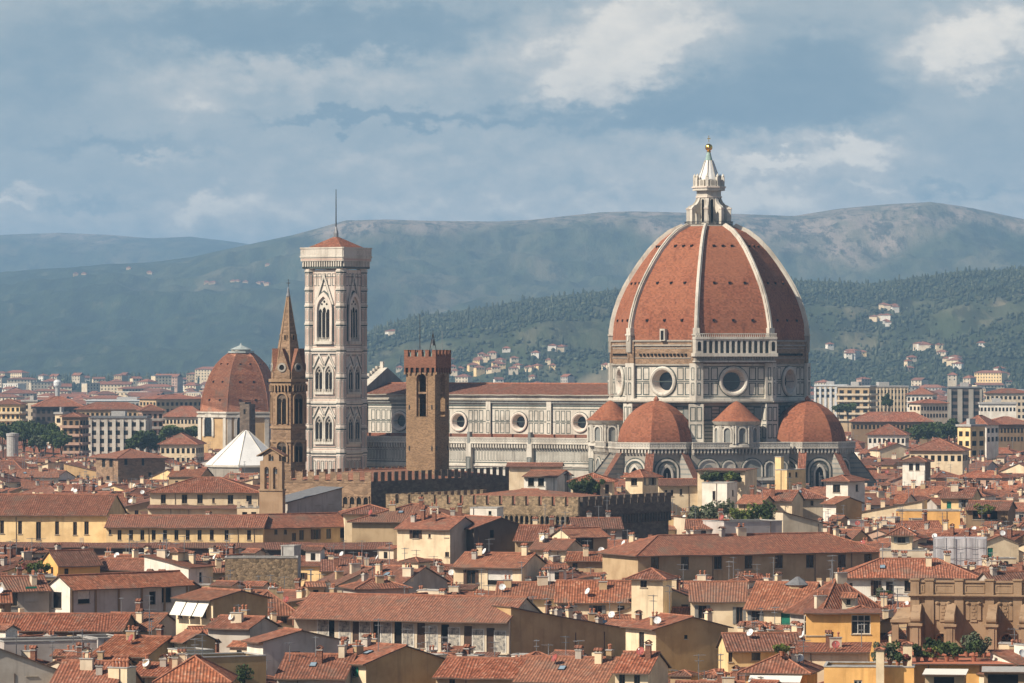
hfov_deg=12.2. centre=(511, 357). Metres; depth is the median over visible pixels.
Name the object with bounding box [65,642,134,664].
house
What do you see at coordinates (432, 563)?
house
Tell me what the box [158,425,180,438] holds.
tree
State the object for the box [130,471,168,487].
house
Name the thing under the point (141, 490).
house
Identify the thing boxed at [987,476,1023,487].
house
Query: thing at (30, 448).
house
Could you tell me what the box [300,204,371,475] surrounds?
bell tower
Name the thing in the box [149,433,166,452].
tree
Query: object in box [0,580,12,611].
house
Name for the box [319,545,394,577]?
house
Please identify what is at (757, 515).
shrub
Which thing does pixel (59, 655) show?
house
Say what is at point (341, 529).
window
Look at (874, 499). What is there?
house
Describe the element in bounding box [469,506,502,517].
house
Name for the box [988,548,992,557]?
window
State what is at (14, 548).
house
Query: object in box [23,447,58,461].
house
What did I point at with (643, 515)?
battlemented wing
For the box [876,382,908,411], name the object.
apartment block
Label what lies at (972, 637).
potted plant
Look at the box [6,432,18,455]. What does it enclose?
water tank
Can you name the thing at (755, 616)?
window
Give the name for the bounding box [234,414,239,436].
window
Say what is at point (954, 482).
house
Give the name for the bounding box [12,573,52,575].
house
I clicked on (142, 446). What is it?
tree
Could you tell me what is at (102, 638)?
house
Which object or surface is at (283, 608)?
house
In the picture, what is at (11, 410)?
apartment block
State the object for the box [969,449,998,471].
house
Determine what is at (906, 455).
house
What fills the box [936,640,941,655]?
potted plant
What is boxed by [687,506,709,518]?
shrub
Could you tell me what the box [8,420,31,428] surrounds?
tree
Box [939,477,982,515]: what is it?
house
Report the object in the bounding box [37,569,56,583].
house
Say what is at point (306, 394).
window
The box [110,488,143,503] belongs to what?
house
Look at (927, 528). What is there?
house
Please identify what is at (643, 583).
window
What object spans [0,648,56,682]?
house
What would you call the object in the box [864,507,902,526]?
house
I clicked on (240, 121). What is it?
sky
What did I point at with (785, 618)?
window
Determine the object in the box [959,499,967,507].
window
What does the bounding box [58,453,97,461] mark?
house
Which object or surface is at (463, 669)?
house
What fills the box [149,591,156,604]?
window
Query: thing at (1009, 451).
house
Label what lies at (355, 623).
window
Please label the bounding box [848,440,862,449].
house
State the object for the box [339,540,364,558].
house
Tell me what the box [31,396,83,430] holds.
apartment block
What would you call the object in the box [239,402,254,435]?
stone tower
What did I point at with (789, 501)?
house
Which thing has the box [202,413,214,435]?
window
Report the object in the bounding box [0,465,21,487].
house
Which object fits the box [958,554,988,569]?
house
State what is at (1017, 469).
house
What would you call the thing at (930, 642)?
potted plant
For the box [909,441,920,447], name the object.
house
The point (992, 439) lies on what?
apartment block
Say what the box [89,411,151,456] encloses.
apartment block
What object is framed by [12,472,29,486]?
house
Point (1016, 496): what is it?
house
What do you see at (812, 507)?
house
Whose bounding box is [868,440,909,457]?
house
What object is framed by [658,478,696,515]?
house
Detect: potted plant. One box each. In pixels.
[15,562,26,571]
[26,563,33,574]
[33,560,42,574]
[41,563,50,574]
[568,479,586,492]
[580,474,593,493]
[586,477,604,494]
[700,472,711,481]
[708,471,721,481]
[723,471,733,481]
[732,473,741,481]
[772,643,790,655]
[871,641,886,661]
[876,587,885,599]
[884,640,899,664]
[894,650,902,665]
[902,654,910,665]
[912,643,922,661]
[922,637,935,649]
[922,647,932,661]
[929,646,938,661]
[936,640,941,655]
[937,641,952,661]
[949,642,964,661]
[960,631,979,656]
[965,639,984,661]
[973,503,988,517]
[979,636,991,657]
[983,504,995,517]
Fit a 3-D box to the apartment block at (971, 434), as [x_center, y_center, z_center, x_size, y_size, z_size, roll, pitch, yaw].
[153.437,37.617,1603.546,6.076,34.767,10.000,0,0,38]
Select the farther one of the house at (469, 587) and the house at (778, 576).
the house at (469, 587)
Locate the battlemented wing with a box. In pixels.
[386,488,671,538]
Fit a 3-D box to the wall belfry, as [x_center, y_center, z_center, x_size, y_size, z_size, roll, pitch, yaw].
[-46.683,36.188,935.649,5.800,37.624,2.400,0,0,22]
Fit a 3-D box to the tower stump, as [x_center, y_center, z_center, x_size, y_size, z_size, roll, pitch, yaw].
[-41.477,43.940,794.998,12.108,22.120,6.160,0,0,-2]
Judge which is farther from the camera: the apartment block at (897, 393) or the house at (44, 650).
the apartment block at (897, 393)
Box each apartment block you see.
[0,399,27,432]
[21,396,43,421]
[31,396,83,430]
[53,407,70,430]
[59,412,90,455]
[74,402,141,438]
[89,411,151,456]
[136,404,165,452]
[137,394,201,413]
[157,433,206,462]
[163,406,199,438]
[836,382,877,431]
[849,412,933,447]
[865,424,910,448]
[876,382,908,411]
[905,387,938,411]
[906,438,971,474]
[907,399,948,423]
[947,382,982,435]
[955,418,986,458]
[961,415,1000,458]
[984,388,1023,419]
[992,416,1023,450]
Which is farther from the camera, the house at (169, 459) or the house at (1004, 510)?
the house at (169, 459)
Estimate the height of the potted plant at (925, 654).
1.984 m
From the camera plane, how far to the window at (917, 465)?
1254.79 m
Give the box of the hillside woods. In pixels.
[26,265,1023,388]
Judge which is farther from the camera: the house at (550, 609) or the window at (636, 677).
the house at (550, 609)
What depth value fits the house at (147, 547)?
814.10 m
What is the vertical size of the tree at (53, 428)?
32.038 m
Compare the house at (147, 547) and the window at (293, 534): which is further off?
the window at (293, 534)
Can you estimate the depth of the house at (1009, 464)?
1578.81 m
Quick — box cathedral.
[367,136,877,486]
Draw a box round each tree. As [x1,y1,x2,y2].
[0,422,16,457]
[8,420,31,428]
[10,422,38,455]
[21,420,43,454]
[28,435,47,455]
[30,423,58,454]
[40,422,62,454]
[47,430,72,455]
[125,435,141,448]
[131,430,148,450]
[142,430,156,452]
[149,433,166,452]
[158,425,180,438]
[178,427,192,433]
[187,426,197,436]
[831,404,847,419]
[842,402,856,431]
[881,393,889,411]
[886,399,893,411]
[904,424,929,443]
[920,422,941,441]
[934,421,949,438]
[938,424,957,440]
[945,418,959,442]
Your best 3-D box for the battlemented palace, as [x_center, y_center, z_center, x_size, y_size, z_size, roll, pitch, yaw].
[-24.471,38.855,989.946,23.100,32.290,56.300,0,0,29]
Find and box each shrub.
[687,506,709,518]
[690,501,721,514]
[704,503,722,518]
[713,497,734,518]
[729,507,750,518]
[741,502,758,518]
[751,499,772,518]
[758,503,777,519]
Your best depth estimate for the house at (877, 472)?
1431.13 m
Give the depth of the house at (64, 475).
1494.92 m
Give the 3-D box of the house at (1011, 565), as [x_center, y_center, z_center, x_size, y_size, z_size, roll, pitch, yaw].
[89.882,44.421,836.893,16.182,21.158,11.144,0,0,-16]
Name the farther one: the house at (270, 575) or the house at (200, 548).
the house at (200, 548)
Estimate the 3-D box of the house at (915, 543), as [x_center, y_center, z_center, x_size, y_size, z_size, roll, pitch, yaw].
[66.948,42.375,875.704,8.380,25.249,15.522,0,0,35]
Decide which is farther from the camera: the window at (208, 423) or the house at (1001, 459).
the window at (208, 423)
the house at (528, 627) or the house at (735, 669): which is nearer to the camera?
the house at (735, 669)
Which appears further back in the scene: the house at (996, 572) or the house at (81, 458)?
the house at (81, 458)
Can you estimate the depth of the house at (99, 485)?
1285.71 m
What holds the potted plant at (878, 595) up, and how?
on the house at (868, 579)
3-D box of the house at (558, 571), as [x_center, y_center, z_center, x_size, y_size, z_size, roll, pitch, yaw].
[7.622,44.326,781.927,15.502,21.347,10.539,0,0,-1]
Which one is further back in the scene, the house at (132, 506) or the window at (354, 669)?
the house at (132, 506)
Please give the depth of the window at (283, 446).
1006.53 m
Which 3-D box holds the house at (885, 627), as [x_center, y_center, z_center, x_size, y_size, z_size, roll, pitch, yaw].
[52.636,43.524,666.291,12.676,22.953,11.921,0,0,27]
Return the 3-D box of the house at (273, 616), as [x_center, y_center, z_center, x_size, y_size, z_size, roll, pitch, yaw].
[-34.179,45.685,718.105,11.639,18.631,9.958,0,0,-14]
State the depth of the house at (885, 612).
681.63 m
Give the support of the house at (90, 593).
on the hills
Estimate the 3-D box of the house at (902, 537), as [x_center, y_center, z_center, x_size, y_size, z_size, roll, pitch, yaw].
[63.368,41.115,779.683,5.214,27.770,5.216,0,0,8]
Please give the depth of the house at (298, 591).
744.68 m
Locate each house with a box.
[0,447,28,457]
[0,457,38,468]
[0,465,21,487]
[0,474,18,492]
[0,493,126,542]
[0,539,22,560]
[0,541,35,574]
[0,542,264,555]
[0,544,6,554]
[0,564,51,611]
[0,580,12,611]
[0,612,135,635]
[0,623,20,637]
[0,636,97,661]
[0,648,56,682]
[2,461,59,483]
[5,452,43,461]
[9,471,53,492]
[9,629,54,663]
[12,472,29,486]
[12,543,35,554]
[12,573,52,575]
[18,444,37,453]
[18,446,41,455]
[18,630,57,636]
[20,538,48,572]
[21,478,62,492]
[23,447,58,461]
[23,457,52,463]
[32,445,61,454]
[32,456,65,469]
[34,462,76,482]
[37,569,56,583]
[40,543,103,575]
[45,631,84,668]
[47,570,194,618]
[49,629,144,682]
[53,483,91,493]
[54,472,108,486]
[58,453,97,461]
[60,450,93,465]
[64,459,95,479]
[64,478,95,490]
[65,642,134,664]
[67,652,97,659]
[70,477,91,483]
[72,471,127,490]
[77,476,111,490]
[77,634,113,647]
[79,490,115,493]
[80,475,116,490]
[91,477,117,483]
[92,448,168,483]
[92,608,172,665]
[98,547,143,557]
[100,477,135,490]
[100,539,169,572]
[101,534,171,561]
[104,514,268,542]
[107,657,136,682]
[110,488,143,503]
[110,595,175,636]
[116,533,201,560]
[122,475,155,498]
[123,481,156,490]
[123,494,149,513]
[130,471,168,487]
[136,652,189,682]
[142,536,216,583]
[144,479,168,484]
[145,477,259,505]
[146,505,241,514]
[146,569,201,591]
[147,461,171,483]
[152,634,237,682]
[159,453,184,464]
[165,461,176,469]
[166,652,266,682]
[167,647,213,653]
[168,462,213,484]
[168,629,221,652]
[169,587,272,634]
[170,453,207,466]
[173,543,224,563]
[185,456,208,464]
[186,604,240,634]
[198,575,268,592]
[199,575,224,586]
[201,548,235,558]
[202,540,228,581]
[202,544,267,560]
[203,604,281,652]
[204,448,220,460]
[205,511,228,514]
[208,533,240,553]
[215,639,246,652]
[223,471,248,481]
[224,460,268,477]
[228,569,269,588]
[234,472,268,484]
[237,501,258,514]
[241,574,284,588]
[241,627,345,675]
[246,512,343,542]
[260,583,295,624]
[264,542,392,557]
[266,659,276,682]
[268,602,293,629]
[273,636,356,682]
[274,545,352,585]
[278,569,324,598]
[280,545,301,580]
[285,486,343,512]
[287,569,329,608]
[288,592,542,656]
[296,583,337,604]
[317,551,373,592]
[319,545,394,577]
[338,504,388,541]
[338,564,412,593]
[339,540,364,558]
[339,633,377,649]
[347,497,467,544]
[347,618,445,682]
[357,542,450,593]
[370,545,396,560]
[385,550,452,579]
[394,507,473,563]
[400,585,447,594]
[416,641,475,653]
[421,626,456,655]
[426,558,442,565]
[432,656,527,682]
[439,572,452,590]
[440,636,500,656]
[447,581,484,594]
[450,539,547,590]
[450,568,494,594]
[450,582,479,591]
[455,641,499,656]
[464,515,519,551]
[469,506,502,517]
[491,596,625,655]
[494,561,555,612]
[506,462,564,489]
[512,640,619,682]
[513,511,578,551]
[515,636,586,656]
[518,649,589,656]
[522,470,573,491]
[528,529,583,561]
[528,597,588,620]
[532,557,582,580]
[539,549,576,568]
[546,564,606,580]
[548,527,610,550]
[554,567,630,613]
[564,470,571,491]
[564,539,623,571]
[566,472,618,495]
[566,566,594,574]
[567,506,623,538]
[583,601,634,623]
[596,516,879,581]
[605,601,642,625]
[607,530,635,547]
[611,640,671,682]
[614,466,627,489]
[614,484,624,494]
[614,564,689,614]
[620,469,663,493]
[620,585,733,678]
[625,568,678,618]
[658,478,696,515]
[668,669,697,682]
[669,499,687,525]
[669,525,676,533]
[673,507,735,533]
[675,654,744,682]
[681,561,732,584]
[684,506,728,533]
[688,580,747,631]
[695,468,757,508]
[699,654,729,678]
[699,665,744,680]
[702,482,736,516]
[702,519,782,533]
[706,557,759,596]
[716,624,800,672]
[735,478,773,518]
[737,557,775,580]
[737,617,776,631]
[737,640,823,682]
[738,467,767,490]
[740,674,781,682]
[742,577,820,624]
[745,608,763,623]
[748,571,782,595]
[751,606,803,631]
[760,477,804,516]
[770,510,826,532]
[775,456,783,468]
[775,469,805,489]
[783,555,881,629]
[791,621,804,641]
[792,482,828,520]
[796,623,871,682]
[803,608,881,661]
[806,483,825,493]
[817,518,850,538]
[820,496,864,520]
[821,474,869,510]
[823,661,914,682]
[826,509,869,540]
[829,515,848,528]
[835,522,890,548]
[839,592,859,608]
[841,505,871,528]
[841,543,978,601]
[845,434,865,448]
[847,590,888,619]
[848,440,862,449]
[852,517,897,531]
[857,452,877,459]
[858,439,885,452]
[861,450,902,468]
[862,486,927,522]
[863,521,919,547]
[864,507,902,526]
[865,464,899,481]
[865,486,883,492]
[865,488,893,508]
[865,517,905,541]
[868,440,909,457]
[870,479,916,504]
[873,482,891,490]
[873,509,932,556]
[875,578,909,611]
[876,626,906,649]
[879,548,926,557]
[880,588,909,639]
[880,599,898,617]
[885,471,944,496]
[885,526,918,549]
[887,464,901,485]
[887,510,941,531]
[888,595,909,600]
[896,509,960,527]
[898,456,934,485]
[901,440,914,458]
[904,481,933,500]
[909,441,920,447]
[912,658,1015,682]
[917,519,966,534]
[922,669,968,682]
[925,476,966,486]
[925,512,961,544]
[927,490,942,508]
[928,521,1003,557]
[931,463,963,480]
[931,481,966,486]
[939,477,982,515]
[945,474,985,487]
[949,480,998,499]
[955,520,1023,542]
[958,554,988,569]
[959,506,965,524]
[960,460,1015,486]
[961,556,1008,574]
[964,500,1017,527]
[966,481,1014,499]
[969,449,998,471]
[969,452,1002,470]
[971,508,1007,529]
[975,552,1023,580]
[976,643,1023,682]
[981,526,1023,563]
[982,666,1023,682]
[983,476,1016,491]
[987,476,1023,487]
[989,454,1023,465]
[998,459,1023,480]
[998,628,1021,648]
[999,439,1019,455]
[999,456,1018,470]
[1000,477,1023,501]
[1003,518,1023,529]
[1006,494,1023,521]
[1006,559,1023,566]
[1007,452,1021,462]
[1009,455,1023,460]
[1012,522,1023,542]
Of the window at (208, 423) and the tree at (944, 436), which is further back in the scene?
the tree at (944, 436)
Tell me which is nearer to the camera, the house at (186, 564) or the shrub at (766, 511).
the house at (186, 564)
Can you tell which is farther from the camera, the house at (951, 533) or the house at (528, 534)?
the house at (951, 533)
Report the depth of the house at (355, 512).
922.05 m
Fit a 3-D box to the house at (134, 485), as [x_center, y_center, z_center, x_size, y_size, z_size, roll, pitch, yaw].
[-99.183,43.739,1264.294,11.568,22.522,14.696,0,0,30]
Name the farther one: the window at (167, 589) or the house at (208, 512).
the house at (208, 512)
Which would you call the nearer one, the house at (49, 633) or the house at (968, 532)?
the house at (49, 633)
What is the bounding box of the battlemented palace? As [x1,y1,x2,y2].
[275,466,508,509]
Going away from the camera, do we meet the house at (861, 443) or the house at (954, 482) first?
the house at (954, 482)
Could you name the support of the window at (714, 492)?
in the house at (717, 491)
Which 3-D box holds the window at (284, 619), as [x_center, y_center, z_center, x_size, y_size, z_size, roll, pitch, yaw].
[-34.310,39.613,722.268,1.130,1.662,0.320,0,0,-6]
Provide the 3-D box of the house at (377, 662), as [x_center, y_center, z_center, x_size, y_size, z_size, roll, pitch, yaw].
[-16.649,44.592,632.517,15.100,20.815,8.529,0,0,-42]
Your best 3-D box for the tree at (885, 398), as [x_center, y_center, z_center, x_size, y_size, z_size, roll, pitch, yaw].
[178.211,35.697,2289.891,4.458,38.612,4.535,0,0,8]
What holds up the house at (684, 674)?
on the hills
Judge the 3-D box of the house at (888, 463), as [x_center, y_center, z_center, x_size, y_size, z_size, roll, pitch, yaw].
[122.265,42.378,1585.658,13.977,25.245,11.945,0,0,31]
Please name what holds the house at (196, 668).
on the hills
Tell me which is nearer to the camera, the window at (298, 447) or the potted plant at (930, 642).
the potted plant at (930, 642)
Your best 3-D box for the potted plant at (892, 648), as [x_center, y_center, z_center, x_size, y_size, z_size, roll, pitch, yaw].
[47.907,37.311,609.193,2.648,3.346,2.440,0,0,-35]
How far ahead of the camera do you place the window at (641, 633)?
681.22 m
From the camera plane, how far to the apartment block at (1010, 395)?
2450.00 m
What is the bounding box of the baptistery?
[204,430,268,476]
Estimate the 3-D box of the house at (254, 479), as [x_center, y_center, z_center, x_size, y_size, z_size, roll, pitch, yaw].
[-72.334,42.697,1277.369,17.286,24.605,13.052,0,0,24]
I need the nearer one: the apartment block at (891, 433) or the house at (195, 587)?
the house at (195, 587)
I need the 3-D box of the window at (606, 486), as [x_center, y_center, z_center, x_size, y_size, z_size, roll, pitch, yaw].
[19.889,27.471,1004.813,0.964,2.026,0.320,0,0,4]
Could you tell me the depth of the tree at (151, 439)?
1703.33 m
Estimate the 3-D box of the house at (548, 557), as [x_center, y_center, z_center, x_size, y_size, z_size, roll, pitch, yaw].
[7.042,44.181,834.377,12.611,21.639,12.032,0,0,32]
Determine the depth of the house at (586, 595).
741.41 m
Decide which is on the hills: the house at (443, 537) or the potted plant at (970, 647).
the house at (443, 537)
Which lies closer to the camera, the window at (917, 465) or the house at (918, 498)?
the house at (918, 498)
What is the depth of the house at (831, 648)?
640.47 m
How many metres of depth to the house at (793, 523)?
879.83 m
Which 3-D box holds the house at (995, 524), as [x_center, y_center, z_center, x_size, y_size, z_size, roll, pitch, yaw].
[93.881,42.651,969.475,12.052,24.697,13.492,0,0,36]
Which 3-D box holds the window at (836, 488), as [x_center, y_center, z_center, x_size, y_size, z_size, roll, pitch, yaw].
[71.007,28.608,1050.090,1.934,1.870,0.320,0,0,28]
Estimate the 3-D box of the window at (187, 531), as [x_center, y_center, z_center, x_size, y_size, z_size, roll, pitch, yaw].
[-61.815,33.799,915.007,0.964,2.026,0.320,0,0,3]
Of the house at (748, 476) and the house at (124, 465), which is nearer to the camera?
the house at (748, 476)
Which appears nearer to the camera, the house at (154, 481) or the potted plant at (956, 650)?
the potted plant at (956, 650)
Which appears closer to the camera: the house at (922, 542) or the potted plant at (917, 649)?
the potted plant at (917, 649)
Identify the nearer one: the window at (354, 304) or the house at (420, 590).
the house at (420, 590)
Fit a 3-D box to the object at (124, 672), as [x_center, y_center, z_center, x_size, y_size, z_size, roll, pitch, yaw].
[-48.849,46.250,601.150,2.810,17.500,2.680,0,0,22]
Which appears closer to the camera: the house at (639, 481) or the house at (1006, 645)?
the house at (1006, 645)
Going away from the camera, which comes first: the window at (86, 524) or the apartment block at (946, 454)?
the window at (86, 524)
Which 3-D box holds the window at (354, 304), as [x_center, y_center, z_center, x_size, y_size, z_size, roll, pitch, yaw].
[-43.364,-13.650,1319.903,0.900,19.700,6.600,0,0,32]
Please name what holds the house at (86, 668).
on the hills
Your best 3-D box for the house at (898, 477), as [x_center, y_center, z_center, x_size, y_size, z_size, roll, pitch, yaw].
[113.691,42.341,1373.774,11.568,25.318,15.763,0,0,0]
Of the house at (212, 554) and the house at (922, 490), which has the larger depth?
the house at (922, 490)
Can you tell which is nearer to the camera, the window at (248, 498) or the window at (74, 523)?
the window at (74, 523)
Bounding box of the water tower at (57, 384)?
[54,380,60,395]
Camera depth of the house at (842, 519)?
969.77 m
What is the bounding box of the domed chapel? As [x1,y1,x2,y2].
[197,344,270,452]
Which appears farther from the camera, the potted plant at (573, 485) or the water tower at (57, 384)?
the water tower at (57, 384)
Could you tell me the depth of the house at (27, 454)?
1768.31 m
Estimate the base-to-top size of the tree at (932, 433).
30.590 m
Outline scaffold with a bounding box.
[933,535,986,564]
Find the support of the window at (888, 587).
in the house at (868, 579)
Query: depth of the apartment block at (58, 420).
1815.00 m
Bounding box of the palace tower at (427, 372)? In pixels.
[404,333,450,474]
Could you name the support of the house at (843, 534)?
on the hills
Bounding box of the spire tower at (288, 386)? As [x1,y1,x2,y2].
[269,279,307,477]
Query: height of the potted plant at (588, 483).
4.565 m
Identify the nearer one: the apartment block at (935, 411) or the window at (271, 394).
the window at (271, 394)
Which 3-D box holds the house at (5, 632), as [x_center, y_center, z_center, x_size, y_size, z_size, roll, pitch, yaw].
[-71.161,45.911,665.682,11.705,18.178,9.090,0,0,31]
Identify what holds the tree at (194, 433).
on the hills
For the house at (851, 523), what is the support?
on the hills
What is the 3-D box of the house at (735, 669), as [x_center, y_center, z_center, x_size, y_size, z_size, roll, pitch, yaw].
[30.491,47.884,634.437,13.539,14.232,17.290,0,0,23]
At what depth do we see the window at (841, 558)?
818.50 m
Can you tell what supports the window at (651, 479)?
in the house at (639, 481)
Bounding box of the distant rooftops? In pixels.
[0,263,1023,682]
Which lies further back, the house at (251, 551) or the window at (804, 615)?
the house at (251, 551)
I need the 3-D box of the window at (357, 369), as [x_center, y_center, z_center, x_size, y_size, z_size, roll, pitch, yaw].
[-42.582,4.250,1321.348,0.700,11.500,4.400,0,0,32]
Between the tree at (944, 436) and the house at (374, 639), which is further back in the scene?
the tree at (944, 436)
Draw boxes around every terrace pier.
[874,647,885,682]
[901,641,913,665]
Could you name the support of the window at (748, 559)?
in the house at (805, 556)
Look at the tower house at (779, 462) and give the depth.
1040.06 m
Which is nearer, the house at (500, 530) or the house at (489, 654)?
the house at (489, 654)
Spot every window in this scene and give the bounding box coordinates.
[0,521,3,533]
[11,593,17,606]
[17,521,21,534]
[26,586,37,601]
[35,522,40,540]
[51,592,61,608]
[54,521,58,534]
[72,522,76,535]
[77,591,90,604]
[84,521,88,534]
[117,530,121,540]
[128,530,133,540]
[140,530,144,540]
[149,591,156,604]
[151,530,155,540]
[160,495,165,503]
[162,530,167,540]
[162,588,171,602]
[174,530,178,540]
[181,494,186,503]
[185,530,189,540]
[197,494,202,503]
[197,530,201,540]
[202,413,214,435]
[209,530,213,540]
[224,530,228,540]
[227,495,233,504]
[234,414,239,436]
[246,495,251,504]
[246,530,251,540]
[270,392,272,423]
[275,392,287,423]
[275,440,287,461]
[281,617,286,622]
[291,533,296,541]
[293,392,303,423]
[293,440,303,461]
[299,530,304,540]
[301,573,306,579]
[306,394,306,423]
[311,529,320,539]
[312,406,324,443]
[313,354,324,393]
[314,273,333,343]
[322,354,334,393]
[322,406,334,443]
[326,529,330,539]
[329,620,333,636]
[340,528,343,538]
[346,354,354,393]
[346,406,354,443]
[347,273,361,343]
[351,667,357,677]
[352,621,358,642]
[353,354,361,393]
[353,406,361,443]
[374,622,379,641]
[395,622,401,643]
[409,530,421,538]
[416,623,424,648]
[440,624,448,650]
[463,570,477,583]
[464,626,471,645]
[487,569,512,585]
[487,628,494,651]
[527,478,533,486]
[537,478,543,486]
[560,605,576,612]
[573,484,599,494]
[574,538,593,549]
[589,605,605,613]
[605,484,608,493]
[619,675,624,682]
[630,478,636,485]
[634,675,639,682]
[639,580,646,587]
[640,632,643,647]
[650,478,655,485]
[651,557,658,569]
[681,557,688,569]
[695,605,709,618]
[703,472,739,481]
[712,491,715,500]
[714,556,722,569]
[728,653,732,662]
[733,607,745,624]
[745,556,751,568]
[748,611,762,620]
[752,652,760,660]
[775,555,783,568]
[781,613,789,624]
[803,615,817,635]
[806,555,812,568]
[832,484,839,492]
[838,555,846,567]
[845,599,850,605]
[851,615,870,634]
[864,554,870,562]
[871,580,880,595]
[886,582,892,591]
[894,537,908,543]
[904,580,909,591]
[908,463,912,470]
[915,463,919,470]
[934,677,953,682]
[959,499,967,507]
[972,511,996,519]
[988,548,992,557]
[988,674,1017,682]
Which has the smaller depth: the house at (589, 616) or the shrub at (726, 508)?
the house at (589, 616)
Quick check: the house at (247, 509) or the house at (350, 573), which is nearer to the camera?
the house at (350, 573)
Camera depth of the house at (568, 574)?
803.12 m
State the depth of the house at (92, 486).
1222.33 m
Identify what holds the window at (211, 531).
in the house at (146, 528)
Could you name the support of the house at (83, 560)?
on the hills
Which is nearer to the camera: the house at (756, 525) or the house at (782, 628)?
the house at (782, 628)
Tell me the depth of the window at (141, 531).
915.56 m
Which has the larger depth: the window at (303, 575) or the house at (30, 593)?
the window at (303, 575)
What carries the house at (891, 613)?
on the hills
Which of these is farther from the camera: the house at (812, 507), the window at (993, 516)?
the house at (812, 507)
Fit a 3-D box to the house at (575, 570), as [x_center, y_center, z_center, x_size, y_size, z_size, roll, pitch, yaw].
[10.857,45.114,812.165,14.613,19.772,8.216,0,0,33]
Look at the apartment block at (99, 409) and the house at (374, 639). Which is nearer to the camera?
the house at (374, 639)
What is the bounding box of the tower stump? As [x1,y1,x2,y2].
[225,556,297,588]
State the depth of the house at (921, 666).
612.38 m
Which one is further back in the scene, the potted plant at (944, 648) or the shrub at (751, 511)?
the shrub at (751, 511)
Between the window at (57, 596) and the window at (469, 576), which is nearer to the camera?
the window at (57, 596)
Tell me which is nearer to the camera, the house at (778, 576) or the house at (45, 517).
the house at (778, 576)
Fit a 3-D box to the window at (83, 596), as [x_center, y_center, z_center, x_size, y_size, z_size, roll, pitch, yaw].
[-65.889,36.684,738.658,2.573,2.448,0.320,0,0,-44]
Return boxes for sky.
[0,0,1023,243]
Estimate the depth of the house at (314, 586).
740.01 m
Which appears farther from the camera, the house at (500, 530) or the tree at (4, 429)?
the tree at (4, 429)
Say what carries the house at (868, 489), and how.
on the hills
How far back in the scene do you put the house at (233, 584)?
763.43 m
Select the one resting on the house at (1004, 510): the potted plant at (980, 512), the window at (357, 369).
the potted plant at (980, 512)
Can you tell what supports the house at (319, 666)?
on the hills
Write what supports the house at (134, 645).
on the hills
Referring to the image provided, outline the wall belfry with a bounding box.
[256,447,288,513]
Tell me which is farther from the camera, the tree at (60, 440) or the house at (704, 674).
the tree at (60, 440)
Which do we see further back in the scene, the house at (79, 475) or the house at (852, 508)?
the house at (79, 475)
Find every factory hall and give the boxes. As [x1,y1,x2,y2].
[85,397,139,405]
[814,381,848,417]
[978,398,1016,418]
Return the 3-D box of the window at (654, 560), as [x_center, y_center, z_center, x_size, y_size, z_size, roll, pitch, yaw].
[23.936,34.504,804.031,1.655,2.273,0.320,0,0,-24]
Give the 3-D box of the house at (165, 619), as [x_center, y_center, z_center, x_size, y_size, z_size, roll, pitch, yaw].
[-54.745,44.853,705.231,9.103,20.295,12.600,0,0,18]
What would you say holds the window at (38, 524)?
in the house at (45, 517)
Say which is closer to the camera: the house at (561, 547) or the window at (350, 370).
the house at (561, 547)
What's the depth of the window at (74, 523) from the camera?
929.53 m
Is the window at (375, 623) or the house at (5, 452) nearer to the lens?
the window at (375, 623)
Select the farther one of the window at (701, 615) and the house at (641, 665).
the window at (701, 615)
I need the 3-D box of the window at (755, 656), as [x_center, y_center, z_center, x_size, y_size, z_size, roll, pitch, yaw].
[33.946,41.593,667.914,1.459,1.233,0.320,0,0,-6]
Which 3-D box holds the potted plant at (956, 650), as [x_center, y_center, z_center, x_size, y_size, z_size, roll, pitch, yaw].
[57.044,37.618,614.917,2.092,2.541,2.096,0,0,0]
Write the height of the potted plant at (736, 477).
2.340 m
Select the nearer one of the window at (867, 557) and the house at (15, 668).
the house at (15, 668)
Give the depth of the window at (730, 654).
667.72 m
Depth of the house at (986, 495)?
1192.17 m
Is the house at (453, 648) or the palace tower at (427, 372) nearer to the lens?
the house at (453, 648)
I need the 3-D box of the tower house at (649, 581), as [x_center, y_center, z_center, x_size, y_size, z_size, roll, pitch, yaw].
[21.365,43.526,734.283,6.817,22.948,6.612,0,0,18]
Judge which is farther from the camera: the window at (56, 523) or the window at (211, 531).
the window at (56, 523)
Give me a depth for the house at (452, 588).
771.72 m
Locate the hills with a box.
[0,202,1023,392]
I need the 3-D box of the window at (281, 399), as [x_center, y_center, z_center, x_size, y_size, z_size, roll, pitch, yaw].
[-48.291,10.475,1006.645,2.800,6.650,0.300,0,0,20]
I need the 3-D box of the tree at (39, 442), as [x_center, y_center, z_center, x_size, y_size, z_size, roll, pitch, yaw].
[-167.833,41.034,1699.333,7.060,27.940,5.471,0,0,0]
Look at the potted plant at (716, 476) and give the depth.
1017.22 m
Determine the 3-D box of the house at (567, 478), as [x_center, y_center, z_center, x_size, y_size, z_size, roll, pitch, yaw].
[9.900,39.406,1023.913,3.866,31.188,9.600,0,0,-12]
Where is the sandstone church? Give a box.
[884,578,1023,661]
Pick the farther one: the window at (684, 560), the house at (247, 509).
the house at (247, 509)
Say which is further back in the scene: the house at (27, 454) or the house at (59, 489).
the house at (27, 454)
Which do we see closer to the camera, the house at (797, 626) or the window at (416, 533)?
the house at (797, 626)
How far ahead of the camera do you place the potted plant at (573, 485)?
1002.31 m
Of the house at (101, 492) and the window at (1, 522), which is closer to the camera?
the window at (1, 522)

